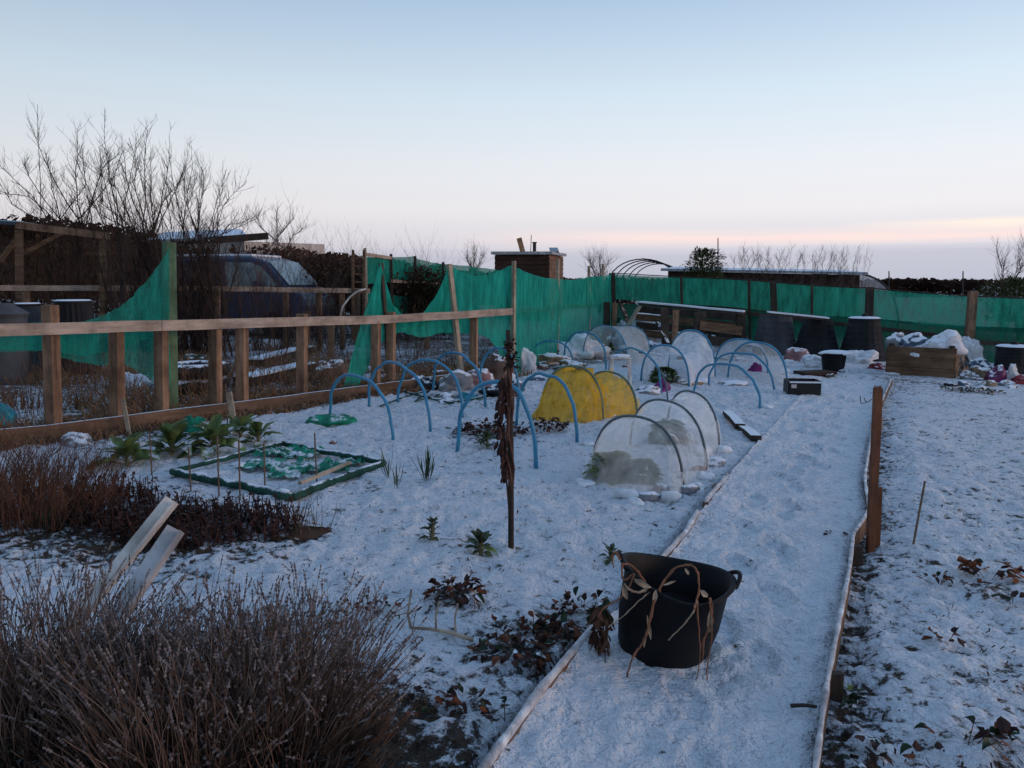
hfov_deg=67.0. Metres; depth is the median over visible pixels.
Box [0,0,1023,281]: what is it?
sky
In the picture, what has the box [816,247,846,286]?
sapling
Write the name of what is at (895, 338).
plastic bag
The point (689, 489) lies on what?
stone
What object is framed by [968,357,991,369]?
plastic bag
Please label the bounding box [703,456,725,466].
stone
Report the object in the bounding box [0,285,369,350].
timber fence
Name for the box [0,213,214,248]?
distant wood
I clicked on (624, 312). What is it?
loose board
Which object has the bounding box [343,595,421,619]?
strawberry plant
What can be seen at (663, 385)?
purple item
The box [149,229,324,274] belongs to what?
building
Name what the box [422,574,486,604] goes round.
strawberry plant
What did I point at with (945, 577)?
strawberry plant
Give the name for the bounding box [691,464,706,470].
stone
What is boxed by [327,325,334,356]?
wooden post
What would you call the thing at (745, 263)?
sapling
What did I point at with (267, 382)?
weed clump
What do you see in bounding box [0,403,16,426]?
plastic bag
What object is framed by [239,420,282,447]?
cabbage plant
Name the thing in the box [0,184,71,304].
thorn bush
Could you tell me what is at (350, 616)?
dried plant
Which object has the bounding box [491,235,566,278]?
garden shed
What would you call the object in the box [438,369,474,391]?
plastic sheet
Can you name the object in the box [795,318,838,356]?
compost bin
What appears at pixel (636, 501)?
stone
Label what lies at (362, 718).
lavender bush
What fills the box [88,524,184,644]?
white trim board
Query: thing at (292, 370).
weed clump
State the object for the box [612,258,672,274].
bare polytunnel
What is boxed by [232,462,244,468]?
stone
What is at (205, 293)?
bare tree
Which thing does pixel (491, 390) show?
plastic bag
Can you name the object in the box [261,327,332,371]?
weed clump
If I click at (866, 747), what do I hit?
stick
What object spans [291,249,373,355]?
thorn bush
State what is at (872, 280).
polytunnel
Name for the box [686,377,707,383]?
fold
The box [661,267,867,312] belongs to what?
long shed
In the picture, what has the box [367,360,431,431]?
pipe hoop
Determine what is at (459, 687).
strawberry plant
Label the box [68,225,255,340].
thorn bush
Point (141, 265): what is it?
bare tree
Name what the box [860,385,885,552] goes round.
square post
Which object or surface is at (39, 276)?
bramble scrub
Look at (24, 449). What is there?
heather bush
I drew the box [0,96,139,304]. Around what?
bare tree
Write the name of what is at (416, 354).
weed clump
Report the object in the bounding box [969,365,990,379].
sack
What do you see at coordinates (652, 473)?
cabbage plant
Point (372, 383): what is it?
pipe hoop
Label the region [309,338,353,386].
weed clump
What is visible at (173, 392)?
green post
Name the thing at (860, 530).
edging board
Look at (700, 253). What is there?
evergreen bush
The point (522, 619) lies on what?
strawberry plant
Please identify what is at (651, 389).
sack
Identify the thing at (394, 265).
back netting fence
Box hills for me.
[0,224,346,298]
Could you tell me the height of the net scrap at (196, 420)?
0.210 m
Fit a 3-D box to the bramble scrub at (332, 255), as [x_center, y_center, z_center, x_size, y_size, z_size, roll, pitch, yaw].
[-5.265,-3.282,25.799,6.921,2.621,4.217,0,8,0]
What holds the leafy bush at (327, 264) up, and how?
on the ground at (896, 666)
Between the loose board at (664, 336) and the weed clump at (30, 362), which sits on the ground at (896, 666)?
the weed clump at (30, 362)
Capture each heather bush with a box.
[0,399,100,499]
[0,426,160,537]
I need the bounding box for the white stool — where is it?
[609,354,631,384]
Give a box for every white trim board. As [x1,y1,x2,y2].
[58,496,177,642]
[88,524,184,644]
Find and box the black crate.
[783,378,821,394]
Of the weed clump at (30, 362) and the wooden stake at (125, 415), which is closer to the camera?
the wooden stake at (125, 415)
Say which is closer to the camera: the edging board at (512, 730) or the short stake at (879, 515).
the edging board at (512, 730)
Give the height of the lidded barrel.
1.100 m
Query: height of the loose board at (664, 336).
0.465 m
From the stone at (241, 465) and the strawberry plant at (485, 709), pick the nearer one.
the strawberry plant at (485, 709)
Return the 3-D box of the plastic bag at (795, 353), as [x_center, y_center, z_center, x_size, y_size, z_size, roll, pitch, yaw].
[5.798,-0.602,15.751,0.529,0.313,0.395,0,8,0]
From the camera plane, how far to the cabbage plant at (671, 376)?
11.79 m
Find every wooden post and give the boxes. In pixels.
[303,311,310,344]
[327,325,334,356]
[354,293,359,345]
[424,336,429,349]
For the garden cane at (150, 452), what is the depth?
5.72 m
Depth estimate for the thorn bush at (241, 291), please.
16.61 m
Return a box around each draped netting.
[0,247,170,391]
[0,331,152,355]
[344,262,511,387]
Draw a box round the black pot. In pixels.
[818,350,852,371]
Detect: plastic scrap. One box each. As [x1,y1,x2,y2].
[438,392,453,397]
[527,375,544,380]
[605,336,618,345]
[618,343,640,350]
[782,359,795,366]
[943,382,958,386]
[957,380,971,385]
[985,380,996,386]
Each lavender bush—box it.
[0,541,219,767]
[0,554,375,767]
[122,561,426,767]
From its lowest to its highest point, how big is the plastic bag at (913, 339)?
0.371 m
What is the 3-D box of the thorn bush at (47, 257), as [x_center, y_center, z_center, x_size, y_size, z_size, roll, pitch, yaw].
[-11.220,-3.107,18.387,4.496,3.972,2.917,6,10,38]
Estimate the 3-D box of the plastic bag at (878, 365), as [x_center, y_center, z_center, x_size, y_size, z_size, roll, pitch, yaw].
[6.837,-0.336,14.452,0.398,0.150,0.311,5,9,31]
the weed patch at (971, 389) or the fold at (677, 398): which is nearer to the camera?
the fold at (677, 398)
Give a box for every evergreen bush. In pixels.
[678,246,727,307]
[976,275,1023,298]
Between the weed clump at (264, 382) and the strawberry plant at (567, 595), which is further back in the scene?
the weed clump at (264, 382)
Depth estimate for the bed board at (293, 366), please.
11.15 m
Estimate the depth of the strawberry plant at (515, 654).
3.11 m
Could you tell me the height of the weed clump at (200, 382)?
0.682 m
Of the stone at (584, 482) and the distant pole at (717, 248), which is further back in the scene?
the distant pole at (717, 248)
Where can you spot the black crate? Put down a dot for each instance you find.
(800, 386)
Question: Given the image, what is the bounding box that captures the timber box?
[885,343,959,378]
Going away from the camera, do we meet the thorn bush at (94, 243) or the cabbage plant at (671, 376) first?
the cabbage plant at (671, 376)
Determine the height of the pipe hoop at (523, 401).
0.761 m
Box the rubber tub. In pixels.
[617,551,741,668]
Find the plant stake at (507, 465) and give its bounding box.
[494,330,520,548]
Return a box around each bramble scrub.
[0,234,264,316]
[230,244,437,315]
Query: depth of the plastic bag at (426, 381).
10.62 m
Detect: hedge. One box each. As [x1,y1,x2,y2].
[563,276,638,303]
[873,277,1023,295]
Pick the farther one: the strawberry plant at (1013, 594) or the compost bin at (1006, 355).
the compost bin at (1006, 355)
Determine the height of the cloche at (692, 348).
0.799 m
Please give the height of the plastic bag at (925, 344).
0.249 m
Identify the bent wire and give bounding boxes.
[654,366,668,403]
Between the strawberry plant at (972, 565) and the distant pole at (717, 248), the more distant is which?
the distant pole at (717, 248)
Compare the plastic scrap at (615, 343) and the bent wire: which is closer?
the bent wire
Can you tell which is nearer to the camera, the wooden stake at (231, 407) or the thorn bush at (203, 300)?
the wooden stake at (231, 407)
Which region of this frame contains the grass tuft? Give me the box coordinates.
[29,508,51,531]
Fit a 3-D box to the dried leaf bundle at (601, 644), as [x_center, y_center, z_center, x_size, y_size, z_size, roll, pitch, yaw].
[0.335,1.016,3.043,0.114,0.314,0.236,3,8,22]
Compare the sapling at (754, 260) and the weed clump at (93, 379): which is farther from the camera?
the sapling at (754, 260)
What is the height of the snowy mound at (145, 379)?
0.212 m
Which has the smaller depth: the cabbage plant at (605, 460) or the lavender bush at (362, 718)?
the lavender bush at (362, 718)
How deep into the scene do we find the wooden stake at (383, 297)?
10.20 m
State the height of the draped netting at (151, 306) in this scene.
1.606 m
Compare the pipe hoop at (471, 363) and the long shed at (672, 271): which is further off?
the long shed at (672, 271)
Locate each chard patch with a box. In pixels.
[452,417,528,438]
[528,417,568,432]
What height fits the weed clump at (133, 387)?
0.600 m
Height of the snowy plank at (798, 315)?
0.183 m
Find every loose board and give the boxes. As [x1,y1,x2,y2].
[619,304,636,339]
[622,306,641,332]
[655,322,669,342]
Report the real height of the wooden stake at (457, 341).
1.839 m
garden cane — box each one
[149,433,152,474]
[188,447,191,490]
[216,436,219,495]
[225,384,227,423]
[238,440,240,499]
[263,442,265,485]
[314,433,317,481]
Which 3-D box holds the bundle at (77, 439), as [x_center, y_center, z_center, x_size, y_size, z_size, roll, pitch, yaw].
[-3.878,0.502,6.848,0.316,0.163,0.208,0,8,0]
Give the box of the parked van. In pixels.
[144,254,334,337]
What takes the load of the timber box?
on the ground at (896, 666)
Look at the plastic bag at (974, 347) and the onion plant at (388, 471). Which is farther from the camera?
the plastic bag at (974, 347)
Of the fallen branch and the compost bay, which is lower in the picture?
the fallen branch
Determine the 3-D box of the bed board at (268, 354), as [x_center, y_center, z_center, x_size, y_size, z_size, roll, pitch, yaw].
[-4.217,-0.540,14.290,0.269,0.165,2.789,0,8,3]
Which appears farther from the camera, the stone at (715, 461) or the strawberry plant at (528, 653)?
the stone at (715, 461)
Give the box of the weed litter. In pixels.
[204,377,1023,767]
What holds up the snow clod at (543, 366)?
on the ground at (896, 666)
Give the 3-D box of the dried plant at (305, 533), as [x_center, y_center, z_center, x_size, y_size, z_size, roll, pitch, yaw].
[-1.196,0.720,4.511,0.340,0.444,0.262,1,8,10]
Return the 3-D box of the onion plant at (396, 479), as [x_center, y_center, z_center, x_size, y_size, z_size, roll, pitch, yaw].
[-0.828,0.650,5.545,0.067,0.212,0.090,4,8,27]
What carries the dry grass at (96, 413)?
on the ground at (896, 666)
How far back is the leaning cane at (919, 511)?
4.56 m
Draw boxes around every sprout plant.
[418,516,439,540]
[464,528,496,556]
[476,429,498,447]
[599,543,621,564]
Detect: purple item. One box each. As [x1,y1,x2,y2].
[654,378,670,391]
[748,362,761,371]
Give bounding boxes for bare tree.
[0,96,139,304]
[61,106,230,352]
[126,125,271,357]
[249,201,314,261]
[456,240,490,266]
[579,242,617,276]
[981,230,1023,298]
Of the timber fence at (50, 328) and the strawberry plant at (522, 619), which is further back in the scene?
the timber fence at (50, 328)
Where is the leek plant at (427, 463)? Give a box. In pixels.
[411,446,434,480]
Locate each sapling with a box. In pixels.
[728,244,761,309]
[738,241,761,309]
[743,244,774,310]
[756,243,784,310]
[760,245,788,283]
[776,238,807,284]
[794,250,821,284]
[810,245,836,284]
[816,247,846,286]
[830,246,864,286]
[830,250,849,287]
[843,248,872,288]
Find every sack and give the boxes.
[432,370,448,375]
[483,353,506,379]
[538,352,571,365]
[559,359,587,369]
[634,385,660,394]
[675,379,703,385]
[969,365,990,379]
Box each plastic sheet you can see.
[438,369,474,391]
[559,333,610,358]
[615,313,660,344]
[617,319,625,329]
[957,355,969,373]
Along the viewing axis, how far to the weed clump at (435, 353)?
13.42 m
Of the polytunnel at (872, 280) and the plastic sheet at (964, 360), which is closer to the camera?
the plastic sheet at (964, 360)
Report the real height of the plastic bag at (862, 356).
0.295 m
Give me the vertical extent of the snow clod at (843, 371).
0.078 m
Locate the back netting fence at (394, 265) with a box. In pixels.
[362,248,500,338]
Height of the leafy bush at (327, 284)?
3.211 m
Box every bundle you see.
[59,432,93,447]
[586,599,614,662]
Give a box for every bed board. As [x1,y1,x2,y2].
[233,362,314,386]
[249,345,313,366]
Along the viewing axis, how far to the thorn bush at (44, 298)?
15.67 m
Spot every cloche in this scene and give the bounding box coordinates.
[532,365,644,423]
[583,325,649,364]
[591,390,719,501]
[640,329,715,386]
[715,338,787,383]
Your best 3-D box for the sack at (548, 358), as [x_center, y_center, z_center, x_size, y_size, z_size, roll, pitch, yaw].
[0.668,-0.452,14.062,0.952,0.248,0.557,0,8,0]
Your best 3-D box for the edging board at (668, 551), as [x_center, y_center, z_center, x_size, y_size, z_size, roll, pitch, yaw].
[0.914,0.947,4.362,0.053,0.154,1.244,4,8,26]
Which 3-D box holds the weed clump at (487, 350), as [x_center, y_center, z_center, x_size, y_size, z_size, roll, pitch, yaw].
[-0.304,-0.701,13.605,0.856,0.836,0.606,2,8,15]
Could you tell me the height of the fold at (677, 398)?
0.054 m
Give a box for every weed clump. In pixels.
[0,356,79,415]
[20,354,132,409]
[29,319,88,381]
[66,353,144,394]
[107,369,183,410]
[178,350,235,400]
[191,333,279,375]
[192,358,272,398]
[222,342,308,396]
[254,345,336,393]
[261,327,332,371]
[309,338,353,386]
[382,337,441,372]
[411,334,463,366]
[437,334,497,359]
[478,338,496,364]
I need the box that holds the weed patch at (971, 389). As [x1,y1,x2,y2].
[939,386,1005,394]
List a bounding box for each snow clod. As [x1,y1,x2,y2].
[438,397,453,404]
[536,364,549,369]
[776,367,790,371]
[839,369,847,372]
[997,380,1015,385]
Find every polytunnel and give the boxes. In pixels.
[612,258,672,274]
[836,274,889,290]
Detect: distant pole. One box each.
[717,238,718,266]
[888,271,889,288]
[962,271,963,294]
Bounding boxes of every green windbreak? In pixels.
[511,259,611,372]
[609,273,1023,362]
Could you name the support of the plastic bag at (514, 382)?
on the ground at (896, 666)
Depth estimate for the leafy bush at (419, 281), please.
18.96 m
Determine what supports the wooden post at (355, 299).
on the ground at (896, 666)
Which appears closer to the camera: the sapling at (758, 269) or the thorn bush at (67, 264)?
the thorn bush at (67, 264)
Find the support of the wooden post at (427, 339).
on the ground at (896, 666)
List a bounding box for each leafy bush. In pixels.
[267,215,380,331]
[283,221,388,334]
[330,226,454,339]
[371,229,487,340]
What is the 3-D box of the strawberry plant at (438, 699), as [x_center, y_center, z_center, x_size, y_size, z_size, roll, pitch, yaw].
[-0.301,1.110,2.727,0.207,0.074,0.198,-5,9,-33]
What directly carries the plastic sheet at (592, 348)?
on the ground at (896, 666)
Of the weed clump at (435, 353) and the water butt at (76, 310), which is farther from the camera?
the weed clump at (435, 353)
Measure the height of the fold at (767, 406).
0.063 m
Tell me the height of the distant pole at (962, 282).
1.483 m
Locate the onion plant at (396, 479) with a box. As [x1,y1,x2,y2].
[392,461,403,486]
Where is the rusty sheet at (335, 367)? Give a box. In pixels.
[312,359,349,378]
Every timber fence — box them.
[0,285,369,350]
[0,305,512,443]
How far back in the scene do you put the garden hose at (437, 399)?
9.67 m
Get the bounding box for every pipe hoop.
[329,373,394,439]
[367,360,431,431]
[397,358,463,417]
[432,351,486,406]
[455,380,537,468]
[479,347,519,388]
[515,372,578,441]
[536,340,573,359]
[563,331,606,369]
[608,346,661,391]
[693,362,760,408]
[708,352,774,389]
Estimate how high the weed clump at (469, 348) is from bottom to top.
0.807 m
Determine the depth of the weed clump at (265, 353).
11.69 m
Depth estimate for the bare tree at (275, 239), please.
21.67 m
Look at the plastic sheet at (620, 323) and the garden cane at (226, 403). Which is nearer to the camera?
the garden cane at (226, 403)
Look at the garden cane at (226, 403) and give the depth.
7.31 m
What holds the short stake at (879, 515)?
on the ground at (896, 666)
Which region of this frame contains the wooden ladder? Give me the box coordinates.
[352,250,364,339]
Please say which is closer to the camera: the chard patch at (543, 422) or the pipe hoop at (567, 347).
the chard patch at (543, 422)
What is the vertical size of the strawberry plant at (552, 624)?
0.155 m
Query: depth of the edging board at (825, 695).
2.99 m
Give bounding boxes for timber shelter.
[0,220,109,353]
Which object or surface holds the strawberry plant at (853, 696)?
on the ground at (896, 666)
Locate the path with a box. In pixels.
[491,378,887,767]
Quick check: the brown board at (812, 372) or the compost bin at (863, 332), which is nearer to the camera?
the brown board at (812, 372)
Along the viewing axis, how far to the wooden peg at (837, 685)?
2.90 m
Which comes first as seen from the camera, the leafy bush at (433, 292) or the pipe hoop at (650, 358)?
the pipe hoop at (650, 358)
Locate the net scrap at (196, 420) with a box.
[184,414,206,432]
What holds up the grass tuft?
on the ground at (896, 666)
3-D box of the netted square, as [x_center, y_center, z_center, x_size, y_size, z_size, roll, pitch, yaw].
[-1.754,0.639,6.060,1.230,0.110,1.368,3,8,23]
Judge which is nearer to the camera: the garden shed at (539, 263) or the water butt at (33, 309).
the water butt at (33, 309)
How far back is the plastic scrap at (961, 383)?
12.07 m
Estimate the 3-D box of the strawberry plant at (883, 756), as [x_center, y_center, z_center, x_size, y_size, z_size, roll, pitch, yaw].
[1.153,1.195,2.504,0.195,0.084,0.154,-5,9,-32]
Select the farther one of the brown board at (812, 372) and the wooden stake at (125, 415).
the brown board at (812, 372)
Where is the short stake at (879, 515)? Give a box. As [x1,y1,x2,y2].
[875,487,882,547]
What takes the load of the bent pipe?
on the ground at (896, 666)
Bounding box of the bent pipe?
[340,288,365,315]
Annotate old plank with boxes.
[723,411,744,428]
[738,426,761,440]
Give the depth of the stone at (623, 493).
5.37 m
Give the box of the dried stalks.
[598,551,713,680]
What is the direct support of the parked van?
on the ground at (896, 666)
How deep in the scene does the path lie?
3.20 m
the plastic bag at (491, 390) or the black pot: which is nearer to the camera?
the plastic bag at (491, 390)
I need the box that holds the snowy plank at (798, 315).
[767,311,829,320]
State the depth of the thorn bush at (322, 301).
15.71 m
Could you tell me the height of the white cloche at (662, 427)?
0.586 m
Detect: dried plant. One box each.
[139,581,378,655]
[279,476,341,540]
[306,592,421,646]
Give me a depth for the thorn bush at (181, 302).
14.49 m
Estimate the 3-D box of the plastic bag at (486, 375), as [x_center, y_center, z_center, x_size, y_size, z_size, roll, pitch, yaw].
[-0.474,-0.085,10.987,0.479,0.294,0.355,0,8,0]
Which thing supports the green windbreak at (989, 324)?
on the ground at (896, 666)
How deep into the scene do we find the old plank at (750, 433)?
7.58 m
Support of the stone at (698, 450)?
on the ground at (896, 666)
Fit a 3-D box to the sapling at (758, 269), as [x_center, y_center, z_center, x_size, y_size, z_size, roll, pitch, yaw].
[7.103,-2.713,22.436,0.829,2.792,0.817,-4,8,-25]
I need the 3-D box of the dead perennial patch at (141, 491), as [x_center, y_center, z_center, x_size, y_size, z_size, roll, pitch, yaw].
[-2.642,0.738,4.950,0.751,0.222,0.840,0,8,0]
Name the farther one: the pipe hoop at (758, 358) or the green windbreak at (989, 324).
the green windbreak at (989, 324)
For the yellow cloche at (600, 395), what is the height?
0.670 m
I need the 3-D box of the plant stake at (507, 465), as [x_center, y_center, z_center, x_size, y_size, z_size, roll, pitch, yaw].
[-0.025,0.369,4.308,0.154,1.336,0.151,0,8,0]
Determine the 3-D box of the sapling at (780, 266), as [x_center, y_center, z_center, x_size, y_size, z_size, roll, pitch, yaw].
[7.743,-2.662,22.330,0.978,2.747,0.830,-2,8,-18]
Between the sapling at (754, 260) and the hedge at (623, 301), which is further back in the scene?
the hedge at (623, 301)
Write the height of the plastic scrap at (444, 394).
0.091 m
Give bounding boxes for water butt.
[14,302,42,371]
[53,299,101,375]
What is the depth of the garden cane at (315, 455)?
5.60 m
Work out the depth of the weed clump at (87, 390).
8.64 m
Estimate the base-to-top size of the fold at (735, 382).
0.095 m
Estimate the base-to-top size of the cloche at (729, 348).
0.689 m
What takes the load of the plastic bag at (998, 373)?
on the ground at (896, 666)
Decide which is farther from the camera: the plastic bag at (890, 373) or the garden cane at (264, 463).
the plastic bag at (890, 373)
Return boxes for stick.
[790,703,816,707]
[846,732,878,757]
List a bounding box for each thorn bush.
[0,166,178,317]
[0,171,134,308]
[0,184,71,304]
[1,225,119,316]
[2,142,192,345]
[13,226,137,317]
[44,181,255,336]
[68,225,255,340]
[81,257,241,353]
[122,245,247,345]
[156,178,305,350]
[157,204,305,346]
[209,230,307,365]
[222,222,373,351]
[259,269,341,346]
[261,267,367,351]
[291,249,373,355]
[396,295,440,357]
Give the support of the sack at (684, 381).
on the ground at (896, 666)
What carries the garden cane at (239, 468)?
on the ground at (896, 666)
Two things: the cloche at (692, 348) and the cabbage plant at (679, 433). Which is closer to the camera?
the cabbage plant at (679, 433)
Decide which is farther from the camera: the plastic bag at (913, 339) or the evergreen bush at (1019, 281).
the evergreen bush at (1019, 281)
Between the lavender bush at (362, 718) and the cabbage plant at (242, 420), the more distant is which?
the cabbage plant at (242, 420)
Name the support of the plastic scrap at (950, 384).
on the ground at (896, 666)
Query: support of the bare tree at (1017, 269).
on the ground at (896, 666)
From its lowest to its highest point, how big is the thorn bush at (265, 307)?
2.639 m
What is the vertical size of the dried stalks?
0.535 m
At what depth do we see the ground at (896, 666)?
4.44 m
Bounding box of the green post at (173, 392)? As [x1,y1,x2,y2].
[162,242,177,408]
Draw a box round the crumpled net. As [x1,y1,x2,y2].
[305,413,356,426]
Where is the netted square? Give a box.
[169,441,386,500]
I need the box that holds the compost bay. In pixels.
[603,301,745,354]
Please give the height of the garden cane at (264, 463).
0.393 m
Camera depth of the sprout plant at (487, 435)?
6.97 m
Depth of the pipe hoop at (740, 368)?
9.92 m
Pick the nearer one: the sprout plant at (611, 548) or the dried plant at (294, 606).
the dried plant at (294, 606)
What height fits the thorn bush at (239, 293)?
3.351 m
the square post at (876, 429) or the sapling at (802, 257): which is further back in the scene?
the sapling at (802, 257)
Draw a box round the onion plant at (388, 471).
[378,445,392,477]
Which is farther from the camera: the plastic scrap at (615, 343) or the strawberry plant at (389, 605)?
the plastic scrap at (615, 343)
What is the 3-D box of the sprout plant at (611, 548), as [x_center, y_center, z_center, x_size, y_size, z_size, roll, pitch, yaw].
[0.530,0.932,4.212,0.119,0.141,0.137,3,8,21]
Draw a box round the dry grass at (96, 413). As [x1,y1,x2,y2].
[0,340,531,450]
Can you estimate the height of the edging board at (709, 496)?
0.180 m
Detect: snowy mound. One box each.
[125,372,150,386]
[178,354,207,361]
[257,339,281,348]
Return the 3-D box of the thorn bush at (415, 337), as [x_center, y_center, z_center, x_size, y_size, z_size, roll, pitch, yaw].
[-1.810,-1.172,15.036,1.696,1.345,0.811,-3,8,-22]
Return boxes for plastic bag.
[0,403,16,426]
[410,375,438,389]
[456,392,477,398]
[467,368,494,386]
[478,384,517,396]
[512,379,524,390]
[521,347,536,372]
[783,347,809,360]
[801,354,821,367]
[846,350,878,362]
[867,362,885,369]
[883,372,898,374]
[885,332,903,345]
[899,332,927,346]
[915,340,927,347]
[927,329,968,354]
[958,370,979,379]
[961,336,983,359]
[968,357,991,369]
[985,364,1006,382]
[1006,364,1018,379]
[1010,374,1023,384]
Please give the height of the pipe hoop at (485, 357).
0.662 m
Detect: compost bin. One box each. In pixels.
[752,315,795,355]
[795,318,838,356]
[840,314,885,361]
[994,341,1023,373]
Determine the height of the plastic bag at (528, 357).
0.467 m
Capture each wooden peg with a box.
[830,670,843,702]
[852,545,863,567]
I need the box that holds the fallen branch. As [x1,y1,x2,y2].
[406,589,473,641]
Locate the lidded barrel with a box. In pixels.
[0,303,29,384]
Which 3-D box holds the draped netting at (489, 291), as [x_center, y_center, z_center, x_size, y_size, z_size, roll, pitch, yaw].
[-1.098,-0.796,11.051,0.086,1.881,3.661,6,10,37]
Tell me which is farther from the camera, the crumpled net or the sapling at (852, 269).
the sapling at (852, 269)
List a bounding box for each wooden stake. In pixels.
[121,399,131,435]
[227,391,238,435]
[379,263,386,356]
[446,264,463,370]
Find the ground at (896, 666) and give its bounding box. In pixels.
[0,282,1023,767]
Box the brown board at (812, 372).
[793,370,836,375]
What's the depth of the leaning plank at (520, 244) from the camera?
29.92 m
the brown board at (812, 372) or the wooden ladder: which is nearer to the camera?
the brown board at (812, 372)
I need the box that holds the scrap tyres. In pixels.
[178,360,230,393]
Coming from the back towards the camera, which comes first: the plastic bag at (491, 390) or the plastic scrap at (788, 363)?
the plastic scrap at (788, 363)
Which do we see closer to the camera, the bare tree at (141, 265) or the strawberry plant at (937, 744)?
the strawberry plant at (937, 744)
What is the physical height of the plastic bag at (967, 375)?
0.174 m
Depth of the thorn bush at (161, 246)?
18.20 m
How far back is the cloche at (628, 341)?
15.82 m
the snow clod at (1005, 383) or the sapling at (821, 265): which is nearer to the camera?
the snow clod at (1005, 383)
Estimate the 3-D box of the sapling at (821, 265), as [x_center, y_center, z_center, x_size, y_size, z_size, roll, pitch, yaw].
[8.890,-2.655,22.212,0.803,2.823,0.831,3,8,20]
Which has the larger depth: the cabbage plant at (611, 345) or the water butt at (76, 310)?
the cabbage plant at (611, 345)
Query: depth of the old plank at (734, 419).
8.40 m
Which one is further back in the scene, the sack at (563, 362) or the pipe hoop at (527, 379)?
the sack at (563, 362)
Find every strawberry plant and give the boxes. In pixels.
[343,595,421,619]
[406,684,461,716]
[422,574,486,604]
[444,683,491,716]
[468,632,556,668]
[480,696,511,736]
[491,611,582,638]
[517,645,554,679]
[524,612,580,655]
[551,586,611,618]
[834,735,893,767]
[841,684,865,708]
[900,715,1019,758]
[917,570,954,584]
[922,626,965,646]
[957,556,1023,583]
[972,716,1019,760]
[990,590,1023,604]
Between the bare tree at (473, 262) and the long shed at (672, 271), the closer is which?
the long shed at (672, 271)
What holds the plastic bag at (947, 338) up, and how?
on the timber box
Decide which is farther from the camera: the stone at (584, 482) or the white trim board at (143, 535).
the stone at (584, 482)
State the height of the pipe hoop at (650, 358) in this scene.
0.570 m
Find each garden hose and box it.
[379,390,440,406]
[403,390,488,403]
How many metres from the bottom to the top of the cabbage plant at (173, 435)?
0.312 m
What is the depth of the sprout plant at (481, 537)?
4.28 m
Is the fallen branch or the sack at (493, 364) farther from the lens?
the sack at (493, 364)
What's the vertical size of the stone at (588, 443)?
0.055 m
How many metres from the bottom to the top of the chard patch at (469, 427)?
0.158 m
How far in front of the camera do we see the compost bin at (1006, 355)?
14.00 m
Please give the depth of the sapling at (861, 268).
22.23 m
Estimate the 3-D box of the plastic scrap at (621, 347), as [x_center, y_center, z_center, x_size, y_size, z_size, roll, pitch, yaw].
[2.611,-0.804,17.110,0.543,0.197,0.370,0,8,0]
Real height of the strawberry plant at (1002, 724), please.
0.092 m
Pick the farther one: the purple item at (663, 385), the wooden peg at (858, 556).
the purple item at (663, 385)
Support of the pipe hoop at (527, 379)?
on the ground at (896, 666)
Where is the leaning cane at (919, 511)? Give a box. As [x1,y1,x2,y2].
[912,481,925,543]
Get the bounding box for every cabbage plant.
[84,431,161,469]
[143,418,208,455]
[176,413,249,459]
[226,414,259,439]
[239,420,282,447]
[583,450,643,485]
[602,341,614,349]
[617,458,664,484]
[647,418,692,444]
[648,366,679,382]
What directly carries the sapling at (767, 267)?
on the ground at (896, 666)
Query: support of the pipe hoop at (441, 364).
on the ground at (896, 666)
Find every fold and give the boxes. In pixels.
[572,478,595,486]
[663,396,688,400]
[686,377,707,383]
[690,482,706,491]
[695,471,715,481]
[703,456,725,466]
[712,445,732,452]
[718,380,747,385]
[761,404,773,408]
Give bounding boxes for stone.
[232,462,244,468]
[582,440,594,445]
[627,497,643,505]
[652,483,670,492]
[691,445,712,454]
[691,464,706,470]
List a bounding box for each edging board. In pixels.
[477,625,592,767]
[661,509,699,556]
[702,473,728,508]
[812,531,855,767]
[854,378,892,544]
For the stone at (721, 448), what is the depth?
7.01 m
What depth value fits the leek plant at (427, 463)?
5.76 m
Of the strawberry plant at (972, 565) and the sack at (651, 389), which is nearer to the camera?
the strawberry plant at (972, 565)
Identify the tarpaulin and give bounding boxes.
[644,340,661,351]
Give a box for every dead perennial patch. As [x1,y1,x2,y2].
[33,470,159,532]
[79,488,307,550]
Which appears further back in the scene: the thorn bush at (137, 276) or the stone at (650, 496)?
the thorn bush at (137, 276)
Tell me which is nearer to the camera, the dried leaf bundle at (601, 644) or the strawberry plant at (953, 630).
the dried leaf bundle at (601, 644)
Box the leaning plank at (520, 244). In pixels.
[517,237,524,250]
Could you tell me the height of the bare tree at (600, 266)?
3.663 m
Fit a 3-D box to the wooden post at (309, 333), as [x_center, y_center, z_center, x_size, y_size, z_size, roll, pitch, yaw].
[-4.143,-1.007,15.628,0.149,0.937,0.100,0,8,0]
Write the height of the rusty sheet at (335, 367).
0.318 m
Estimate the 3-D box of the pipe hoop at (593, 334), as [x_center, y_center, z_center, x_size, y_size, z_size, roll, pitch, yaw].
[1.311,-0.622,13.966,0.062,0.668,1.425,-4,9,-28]
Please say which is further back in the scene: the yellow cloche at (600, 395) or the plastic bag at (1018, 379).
the plastic bag at (1018, 379)
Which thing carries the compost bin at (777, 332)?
on the ground at (896, 666)

